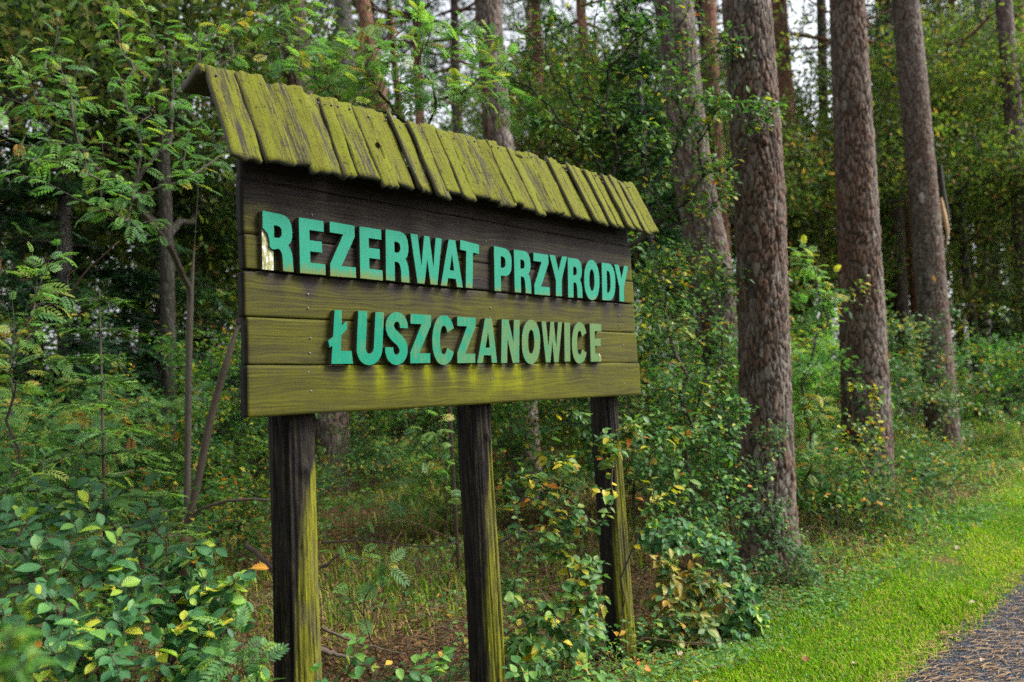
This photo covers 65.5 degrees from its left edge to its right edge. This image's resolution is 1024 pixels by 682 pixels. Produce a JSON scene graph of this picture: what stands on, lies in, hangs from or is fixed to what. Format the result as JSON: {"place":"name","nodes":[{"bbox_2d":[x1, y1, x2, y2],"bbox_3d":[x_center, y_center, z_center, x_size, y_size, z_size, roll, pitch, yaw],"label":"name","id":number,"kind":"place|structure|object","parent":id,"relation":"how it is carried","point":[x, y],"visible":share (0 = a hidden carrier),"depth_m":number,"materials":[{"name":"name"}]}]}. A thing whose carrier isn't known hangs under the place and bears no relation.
{"place":"outdoors","nodes":[
{"label":"outdoors","id":0,"kind":"place"},
{"bbox_2d":[1,0,1009,415],"label":"sky","id":1,"kind":"structure","parent":0,"point":[798,9],"materials":[{"name":"white"}]},
{"bbox_2d":[0,373,1023,681],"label":"ground","id":2,"kind":"structure","parent":0,"point":[356,489],"depth_m":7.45,"materials":[{"name":"brown plant"}]},
{"bbox_2d":[0,612,60,681],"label":"cherry shoot","id":3,"kind":"object","parent":2,"relation":"on","point":[21,644],"visible":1,"depth_m":1.07,"materials":[{"name":"green plant"}]},
{"bbox_2d":[0,440,68,597],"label":"rowan sapling","id":4,"kind":"object","parent":2,"relation":"on","point":[59,489],"visible":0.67,"depth_m":3.71,"materials":[{"name":"green plant"}]},
{"bbox_2d":[0,239,77,656],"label":"rowan sapling","id":5,"kind":"object","parent":2,"relation":"on","point":[38,295],"visible":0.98,"depth_m":4.40,"materials":[{"name":"green plant"}]},
{"bbox_2d":[0,303,117,488],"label":"bush","id":6,"kind":"object","parent":2,"relation":"on","point":[50,350],"visible":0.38,"depth_m":8.61,"materials":[{"name":"green plant"}]},
{"bbox_2d":[0,17,132,524],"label":"spruce tree","id":7,"kind":"object","parent":2,"relation":"on","point":[10,222],"visible":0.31,"depth_m":9.74,"materials":[{"name":"green plant"}]},
{"bbox_2d":[0,395,161,586],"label":"bush","id":8,"kind":"object","parent":2,"relation":"on","point":[10,449],"visible":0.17,"depth_m":6.88,"materials":[{"name":"green plant"}]},
{"bbox_2d":[0,0,214,449],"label":"oak tree","id":9,"kind":"object","parent":2,"relation":"on","point":[75,208],"visible":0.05,"depth_m":13.41,"materials":[{"name":"green plant"}]},
{"bbox_2d":[0,355,222,601],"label":"bush","id":10,"kind":"object","parent":2,"relation":"on","point":[89,421],"visible":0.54,"depth_m":6.17,"materials":[{"name":"green plant"}]},
{"bbox_2d":[0,289,236,681],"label":"spruce sapling","id":11,"kind":"object","parent":2,"relation":"on","point":[102,405],"visible":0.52,"depth_m":4.22,"materials":[{"name":"green plant"}]},
{"bbox_2d":[0,0,244,535],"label":"spruce tree","id":12,"kind":"object","parent":2,"relation":"on","point":[64,214],"visible":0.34,"depth_m":10.57,"materials":[{"name":"green plant"}]},
{"bbox_2d":[0,472,253,681],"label":"hornbeam shrub","id":13,"kind":"object","parent":2,"relation":"on","point":[66,647],"visible":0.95,"depth_m":2.88,"materials":[{"name":"green plant"}]},
{"bbox_2d":[0,0,263,519],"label":"rowan tree","id":14,"kind":"object","parent":2,"relation":"on","point":[118,204],"visible":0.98,"depth_m":5.45,"materials":[{"name":"green plant"}]},
{"bbox_2d":[11,371,269,552],"bbox_3d":[-3.431,1.173,7.359,2.184,1.782,2.486,1,-5,-42],"label":"bush","id":15,"kind":"object","parent":2,"relation":"on","point":[139,415],"visible":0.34,"depth_m":7.23,"materials":[{"name":"green plant"}]},
{"bbox_2d":[19,44,269,507],"bbox_3d":[-5.232,-0.994,11.618,3.799,6.872,3.740,-4,-4,15],"label":"spruce tree","id":16,"kind":"object","parent":2,"relation":"on","point":[152,249],"visible":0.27,"depth_m":11.50,"materials":[{"name":"green plant"}]},
{"bbox_2d":[0,321,333,554],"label":"bush","id":17,"kind":"object","parent":2,"relation":"on","point":[212,448],"visible":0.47,"depth_m":7.39,"materials":[{"name":"green plant"}]},
{"bbox_2d":[96,507,244,658],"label":"spruce sapling","id":18,"kind":"object","parent":2,"relation":"on","point":[169,536],"visible":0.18,"depth_m":4.93,"materials":[{"name":"green plant"}]},
{"bbox_2d":[0,0,398,504],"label":"oak tree","id":19,"kind":"object","parent":2,"relation":"on","point":[192,13],"visible":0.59,"depth_m":10.24,"materials":[{"name":"green plant"}]},
{"bbox_2d":[73,459,378,584],"bbox_3d":[-2.672,1.555,6.972,2.295,1.013,2.360,1,-5,-41],"label":"bush","id":20,"kind":"object","parent":2,"relation":"on","point":[238,523],"visible":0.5,"depth_m":6.96,"materials":[{"name":"green plant"}]},
{"bbox_2d":[182,271,269,533],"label":"grey sapling","id":21,"kind":"object","parent":2,"relation":"on","point":[208,429],"visible":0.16,"depth_m":5.90,"materials":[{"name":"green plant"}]},
{"bbox_2d":[18,0,444,472],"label":"oak tree","id":22,"kind":"object","parent":2,"relation":"on","point":[202,261],"visible":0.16,"depth_m":12.88,"materials":[{"name":"green plant"}]},
{"bbox_2d":[180,604,288,681],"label":"rowan seedling","id":23,"kind":"object","parent":2,"relation":"on","point":[221,650],"visible":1,"depth_m":2.72,"materials":[{"name":"green plant"}]},
{"bbox_2d":[207,562,269,681],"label":"hornbeam shrub","id":24,"kind":"object","parent":2,"relation":"on","point":[243,578],"visible":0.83,"depth_m":2.90,"materials":[{"name":"green plant"}]},
{"bbox_2d":[229,449,374,512],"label":"bush","id":25,"kind":"object","parent":2,"relation":"on","point":[325,480],"visible":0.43,"depth_m":9.36,"materials":[{"name":"green plant"}]},
{"bbox_2d":[278,0,355,493],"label":"pine tree","id":26,"kind":"object","parent":2,"relation":"on","point":[339,421],"visible":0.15,"depth_m":11.26,"materials":[{"name":"brown plant"}]},
{"bbox_2d":[189,7,450,263],"bbox_3d":[-5.999,-3.813,24.922,9.570,13.272,8.250,-3,-4,8],"label":"oak tree","id":27,"kind":"object","parent":2,"relation":"on","point":[388,92],"visible":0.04,"depth_m":24.34,"materials":[{"name":"green plant"}]},
{"bbox_2d":[334,0,369,462],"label":"pine tree","id":28,"kind":"object","parent":2,"relation":"on","point":[348,19],"visible":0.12,"depth_m":15.29,"materials":[{"name":"orange plant"}]},
{"bbox_2d":[318,478,416,681],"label":"rowan seedling","id":29,"kind":"object","parent":2,"relation":"on","point":[370,588],"visible":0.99,"depth_m":3.83,"materials":[{"name":"green plant"}]},
{"bbox_2d":[309,633,455,681],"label":"bramble","id":30,"kind":"object","parent":2,"relation":"on","point":[446,654],"visible":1,"depth_m":2.90,"materials":[{"name":"green plant"}]},
{"bbox_2d":[315,408,453,485],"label":"bush","id":31,"kind":"object","parent":2,"relation":"on","point":[383,425],"visible":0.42,"depth_m":11.30,"materials":[{"name":"green plant"}]},
{"bbox_2d":[321,429,458,489],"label":"bush","id":32,"kind":"object","parent":2,"relation":"on","point":[389,460],"visible":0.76,"depth_m":10.83,"materials":[{"name":"green plant"}]},
{"bbox_2d":[250,0,541,579],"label":"rowan tree","id":33,"kind":"object","parent":2,"relation":"on","point":[350,79],"visible":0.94,"depth_m":5.92,"materials":[{"name":"green plant"}]},
{"bbox_2d":[356,0,445,451],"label":"pine tree","id":34,"kind":"object","parent":2,"relation":"on","point":[361,6],"visible":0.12,"depth_m":16.33,"materials":[{"name":"orange plant"}]},
{"bbox_2d":[353,0,473,432],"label":"pine tree","id":35,"kind":"object","parent":2,"relation":"on","point":[420,119],"visible":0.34,"depth_m":22.40,"materials":[{"name":"orange plant"}]},
{"bbox_2d":[181,62,658,681],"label":"reserve sign","id":36,"kind":"object","parent":2,"relation":"on","point":[355,232],"visible":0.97,"depth_m":3.57,"materials":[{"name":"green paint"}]},
{"bbox_2d":[334,0,521,132],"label":"pine tree","id":37,"kind":"object","parent":2,"relation":"on","point":[452,11],"visible":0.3,"depth_m":23.23,"materials":[{"name":"green plant"}]},
{"bbox_2d":[401,410,460,641],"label":"rowan seedling","id":38,"kind":"object","parent":2,"relation":"on","point":[443,457],"visible":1,"depth_m":5.09,"materials":[{"name":"green plant"}]},
{"bbox_2d":[381,438,503,531],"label":"bush","id":39,"kind":"object","parent":2,"relation":"on","point":[443,511],"visible":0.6,"depth_m":7.87,"materials":[{"name":"green plant"}]},
{"bbox_2d":[412,35,483,139],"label":"pine tree","id":40,"kind":"object","parent":2,"relation":"on","point":[444,82],"visible":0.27,"depth_m":34.83,"materials":[{"name":"green plant"}]},
{"bbox_2d":[0,468,984,681],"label":"dead twigs","id":41,"kind":"object","parent":2,"relation":"on","point":[464,622],"visible":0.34,"depth_m":5.44,"materials":[{"name":"brown wood"}]},
{"bbox_2d":[394,399,593,530],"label":"bush","id":42,"kind":"object","parent":2,"relation":"on","point":[542,495],"visible":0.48,"depth_m":8.08,"materials":[{"name":"green plant"}]},
{"bbox_2d":[474,0,544,503],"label":"pine tree","id":43,"kind":"object","parent":2,"relation":"on","point":[488,12],"visible":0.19,"depth_m":10.08,"materials":[{"name":"brown plant"}]},
{"bbox_2d":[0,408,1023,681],"bbox_3d":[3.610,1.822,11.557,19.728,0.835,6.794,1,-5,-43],"label":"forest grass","id":44,"kind":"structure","parent":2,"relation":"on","point":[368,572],"depth_m":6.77,"materials":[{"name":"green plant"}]},
{"bbox_2d":[470,0,593,157],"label":"pine tree","id":45,"kind":"object","parent":2,"relation":"on","point":[527,16],"visible":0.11,"depth_m":29.00,"materials":[{"name":"green plant"}]},
{"bbox_2d":[477,0,618,152],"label":"pine tree","id":46,"kind":"object","parent":2,"relation":"on","point":[580,19],"visible":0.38,"depth_m":19.88,"materials":[{"name":"plant"}]},
{"bbox_2d":[445,17,666,210],"bbox_3d":[1.902,-4.253,27.128,8.525,13.715,9.889,0,-5,-34],"label":"oak tree","id":47,"kind":"object","parent":2,"relation":"on","point":[557,59],"visible":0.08,"depth_m":25.69,"materials":[{"name":"green plant"}]},
{"bbox_2d":[402,9,724,442],"bbox_3d":[1.024,-2.541,16.593,6.815,9.345,6.686,-5,-4,31],"label":"oak tree","id":48,"kind":"object","parent":2,"relation":"on","point":[551,148],"visible":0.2,"depth_m":16.27,"materials":[{"name":"green plant"}]},
{"bbox_2d":[456,325,677,520],"bbox_3d":[0.351,0.840,8.331,2.650,2.129,2.609,-5,-4,29],"label":"bush","id":49,"kind":"object","parent":2,"relation":"on","point":[576,439],"visible":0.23,"depth_m":8.17,"materials":[{"name":"green plant"}]},
{"bbox_2d":[495,398,653,677],"bbox_3d":[0.308,1.079,4.290,0.970,1.592,0.600,-1,-4,-30],"label":"buckthorn shrub","id":50,"kind":"object","parent":2,"relation":"on","point":[529,646],"visible":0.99,"depth_m":4.22,"materials":[{"name":"green plant"}]},
{"bbox_2d":[501,641,650,681],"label":"bramble","id":51,"kind":"object","parent":2,"relation":"on","point":[538,664],"visible":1,"depth_m":3.43,"materials":[{"name":"green plant"}]},
{"bbox_2d":[513,294,739,531],"bbox_3d":[1.419,0.704,7.981,2.899,2.366,2.945,-1,-4,-30],"label":"bush","id":52,"kind":"object","parent":2,"relation":"on","point":[633,489],"visible":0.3,"depth_m":7.84,"materials":[{"name":"green plant"}]},
{"bbox_2d":[490,0,789,302],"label":"sallow tree","id":53,"kind":"object","parent":2,"relation":"on","point":[535,128],"visible":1,"depth_m":6.29,"materials":[{"name":"green plant"}]},
{"bbox_2d":[548,0,734,477],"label":"spruce tree","id":54,"kind":"object","parent":2,"relation":"on","point":[664,199],"visible":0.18,"depth_m":12.60,"materials":[{"name":"green plant"}]},
{"bbox_2d":[617,370,719,658],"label":"buckthorn shrub","id":55,"kind":"object","parent":2,"relation":"on","point":[649,463],"visible":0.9,"depth_m":4.56,"materials":[{"name":"green plant"}]},
{"bbox_2d":[539,55,800,426],"bbox_3d":[3.135,-2.137,17.481,6.061,8.406,5.225,-4,-4,16],"label":"oak tree","id":56,"kind":"object","parent":2,"relation":"on","point":[633,261],"visible":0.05,"depth_m":17.07,"materials":[{"name":"green plant"}]},
{"bbox_2d":[640,548,737,651],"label":"yellowing shrub","id":57,"kind":"object","parent":2,"relation":"on","point":[682,599],"visible":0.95,"depth_m":4.91,"materials":[{"name":"green plant"}]},
{"bbox_2d":[624,393,758,581],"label":"hazel shrub","id":58,"kind":"object","parent":2,"relation":"on","point":[716,520],"visible":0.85,"depth_m":5.79,"materials":[{"name":"green plant"}]},
{"bbox_2d":[633,231,754,562],"bbox_3d":[1.480,0.479,6.296,1.124,2.738,0.626,-1,-4,-28],"label":"sallow shrub","id":59,"kind":"object","parent":2,"relation":"on","point":[667,323],"visible":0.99,"depth_m":6.30,"materials":[{"name":"green plant"}]},
{"bbox_2d":[654,0,739,508],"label":"pine tree","id":60,"kind":"object","parent":2,"relation":"on","point":[715,230],"visible":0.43,"depth_m":8.96,"materials":[{"name":"brown plant"}]},
{"bbox_2d":[635,514,772,642],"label":"hornbeam shrub","id":61,"kind":"object","parent":2,"relation":"on","point":[744,592],"visible":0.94,"depth_m":5.18,"materials":[{"name":"green plant"}]},
{"bbox_2d":[600,0,809,147],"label":"pine tree","id":62,"kind":"object","parent":2,"relation":"on","point":[699,18],"visible":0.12,"depth_m":23.61,"materials":[{"name":"plant"}]},
{"bbox_2d":[539,0,891,434],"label":"oak tree","id":63,"kind":"object","parent":2,"relation":"on","point":[725,138],"visible":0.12,"depth_m":15.73,"materials":[{"name":"green plant"}]},
{"bbox_2d":[703,0,731,261],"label":"pine tree","id":64,"kind":"object","parent":2,"relation":"on","point":[709,10],"visible":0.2,"depth_m":16.25,"materials":[{"name":"orange plant"}]},
{"bbox_2d":[423,443,1023,681],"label":"herbs","id":65,"kind":"object","parent":2,"relation":"on","point":[659,668],"visible":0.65,"depth_m":5.56,"materials":[{"name":"green plant"}]},
{"bbox_2d":[563,231,883,516],"bbox_3d":[1.909,0.419,8.779,3.681,2.957,3.624,-3,-4,-2],"label":"bush","id":66,"kind":"object","parent":2,"relation":"on","point":[673,317],"visible":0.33,"depth_m":8.30,"materials":[{"name":"green plant"}]},
{"bbox_2d":[585,347,864,537],"bbox_3d":[2.022,0.919,7.503,2.288,1.867,2.604,-6,-5,41],"label":"bush","id":67,"kind":"object","parent":2,"relation":"on","point":[732,376],"visible":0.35,"depth_m":7.36,"materials":[{"name":"green plant"}]},
{"bbox_2d":[722,0,803,572],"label":"pine tree","id":68,"kind":"object","parent":2,"relation":"on","point":[762,310],"visible":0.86,"depth_m":6.49,"materials":[{"name":"brown plant"}]},
{"bbox_2d":[727,418,823,586],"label":"privet shrub","id":69,"kind":"object","parent":2,"relation":"on","point":[773,555],"visible":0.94,"depth_m":6.01,"materials":[{"name":"green plant"}]},
{"bbox_2d":[679,264,896,435],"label":"bush","id":70,"kind":"object","parent":2,"relation":"on","point":[791,300],"visible":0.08,"depth_m":11.28,"materials":[{"name":"green plant"}]},
{"bbox_2d":[773,0,807,418],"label":"pine tree","id":71,"kind":"object","parent":2,"relation":"on","point":[786,78],"visible":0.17,"depth_m":20.35,"materials":[{"name":"orange plant"}]},
{"bbox_2d":[684,313,902,470],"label":"bush","id":72,"kind":"object","parent":2,"relation":"on","point":[827,347],"visible":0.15,"depth_m":9.82,"materials":[{"name":"green plant"}]},
{"bbox_2d":[701,43,890,244],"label":"oak tree","id":73,"kind":"object","parent":2,"relation":"on","point":[806,101],"visible":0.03,"depth_m":21.85,"materials":[{"name":"green plant"}]},
{"bbox_2d":[698,88,912,422],"bbox_3d":[6.550,-2.257,18.953,6.347,8.396,6.057,1,-5,-45],"label":"oak tree","id":74,"kind":"object","parent":2,"relation":"on","point":[820,232],"visible":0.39,"depth_m":17.59,"materials":[{"name":"green plant"}]},
{"bbox_2d":[592,469,1023,681],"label":"grass verge","id":75,"kind":"object","parent":2,"relation":"on","point":[949,566],"depth_m":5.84,"materials":[{"name":"plant"}]},
{"bbox_2d":[657,498,1023,681],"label":"clover leaves","id":76,"kind":"object","parent":75,"relation":"on","point":[881,613],"visible":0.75,"depth_m":5.19,"materials":[{"name":"green plant"}]},
{"bbox_2d":[692,350,941,492],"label":"bush","id":77,"kind":"object","parent":2,"relation":"on","point":[827,356],"visible":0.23,"depth_m":8.88,"materials":[{"name":"green plant"}]},
{"bbox_2d":[787,234,849,529],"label":"rowan sapling","id":78,"kind":"object","parent":2,"relation":"on","point":[813,319],"visible":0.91,"depth_m":7.38,"materials":[{"name":"green plant"}]},
{"bbox_2d":[816,0,832,412],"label":"pine tree","id":79,"kind":"object","parent":2,"relation":"on","point":[824,92],"visible":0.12,"depth_m":23.46,"materials":[{"name":"orange plant"}]},
{"bbox_2d":[774,0,921,79],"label":"pine tree","id":80,"kind":"object","parent":2,"relation":"on","point":[828,11],"visible":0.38,"depth_m":19.08,"materials":[{"name":"plant"}]},
{"bbox_2d":[718,431,1000,531],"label":"bush","id":81,"kind":"object","parent":2,"relation":"on","point":[837,476],"visible":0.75,"depth_m":7.23,"materials":[{"name":"green plant"}]},
{"bbox_2d":[831,382,889,539],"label":"spindle sapling","id":82,"kind":"object","parent":2,"relation":"on","point":[874,398],"visible":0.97,"depth_m":7.02,"materials":[{"name":"green plant"}]},
{"bbox_2d":[829,0,900,513],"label":"pine tree","id":83,"kind":"object","parent":2,"relation":"on","point":[863,336],"visible":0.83,"depth_m":8.33,"materials":[{"name":"brown plant"}]},
{"bbox_2d":[799,469,953,534],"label":"bush","id":84,"kind":"object","parent":2,"relation":"on","point":[884,490],"visible":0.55,"depth_m":7.37,"materials":[{"name":"green plant"}]},
{"bbox_2d":[773,0,1022,416],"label":"pine tree","id":85,"kind":"object","parent":2,"relation":"on","point":[873,41],"visible":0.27,"depth_m":19.14,"materials":[{"name":"orange plant"}]},
{"bbox_2d":[884,0,914,417],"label":"pine tree","id":86,"kind":"object","parent":2,"relation":"on","point":[901,290],"visible":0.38,"depth_m":19.03,"materials":[{"name":"orange plant"}]},
{"bbox_2d":[789,0,1023,419],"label":"oak tree","id":87,"kind":"object","parent":2,"relation":"on","point":[946,100],"visible":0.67,"depth_m":16.63,"materials":[{"name":"green plant"}]},
{"bbox_2d":[801,6,1011,353],"bbox_3d":[11.419,-3.672,22.729,7.975,11.060,6.875,-5,-4,31],"label":"oak tree","id":88,"kind":"object","parent":2,"relation":"on","point":[933,123],"visible":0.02,"depth_m":21.77,"materials":[{"name":"green plant"}]},
{"bbox_2d":[790,0,1023,405],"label":"oak tree","id":89,"kind":"object","parent":2,"relation":"on","point":[986,44],"visible":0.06,"depth_m":22.97,"materials":[{"name":"green plant"}]},
{"bbox_2d":[832,141,1004,395],"bbox_3d":[10.484,-1.558,20.693,5.078,6.718,4.846,-3,-4,4],"label":"oak tree","id":90,"kind":"object","parent":2,"relation":"on","point":[953,270],"visible":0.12,"depth_m":20.43,"materials":[{"name":"green plant"}]},
{"bbox_2d":[824,303,1019,458],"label":"bush","id":91,"kind":"object","parent":2,"relation":"on","point":[927,396],"visible":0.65,"depth_m":10.80,"materials":[{"name":"green plant"}]},
{"bbox_2d":[834,429,1021,510],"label":"bush","id":92,"kind":"object","parent":2,"relation":"on","point":[947,471],"visible":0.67,"depth_m":8.37,"materials":[{"name":"green plant"}]},
{"bbox_2d":[891,0,966,458],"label":"pine tree","id":93,"kind":"object","parent":2,"relation":"on","point":[930,276],"visible":0.86,"depth_m":11.99,"materials":[{"name":"brown plant"}]},
{"bbox_2d":[895,331,1023,444],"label":"bush","id":94,"kind":"object","parent":2,"relation":"on","point":[985,385],"visible":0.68,"depth_m":12.44,"materials":[{"name":"green plant"}]},
{"bbox_2d":[941,122,1023,348],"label":"oak tree","id":95,"kind":"object","parent":2,"relation":"on","point":[989,226],"visible":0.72,"depth_m":16.02,"materials":[{"name":"green plant"}]},
{"bbox_2d":[948,114,1023,403],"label":"spruce tree","id":96,"kind":"object","parent":2,"relation":"on","point":[1005,329],"visible":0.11,"depth_m":22.07,"materials":[{"name":"green plant"}]},
{"bbox_2d":[952,332,1023,425],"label":"bush","id":97,"kind":"object","parent":2,"relation":"on","point":[1020,381],"visible":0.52,"depth_m":13.13,"materials":[{"name":"green plant"}]},
{"bbox_2d":[953,212,1023,413],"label":"spruce tree","id":98,"kind":"object","parent":2,"relation":"on","point":[988,326],"visible":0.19,"depth_m":18.98,"materials":[{"name":"green plant"}]},
{"bbox_2d":[960,417,1023,456],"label":"bush","id":99,"kind":"object","parent":2,"relation":"on","point":[1003,436],"visible":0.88,"depth_m":11.46,"materials":[{"name":"green plant"}]},
{"bbox_2d":[995,0,1023,336],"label":"pine tree","id":100,"kind":"object","parent":2,"relation":"on","point":[1005,19],"visible":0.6,"depth_m":16.23,"materials":[{"name":"orange plant"}]},
{"bbox_2d":[900,574,1023,681],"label":"path","id":101,"kind":"structure","parent":0,"point":[952,659],"depth_m":4.53,"materials":[{"name":"grey gravel"}]},
{"bbox_2d":[872,567,1023,681],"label":"pine needles","id":102,"kind":"object","parent":101,"relation":"on","point":[983,665],"visible":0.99,"depth_m":4.49,"materials":[{"name":"brown plant"}]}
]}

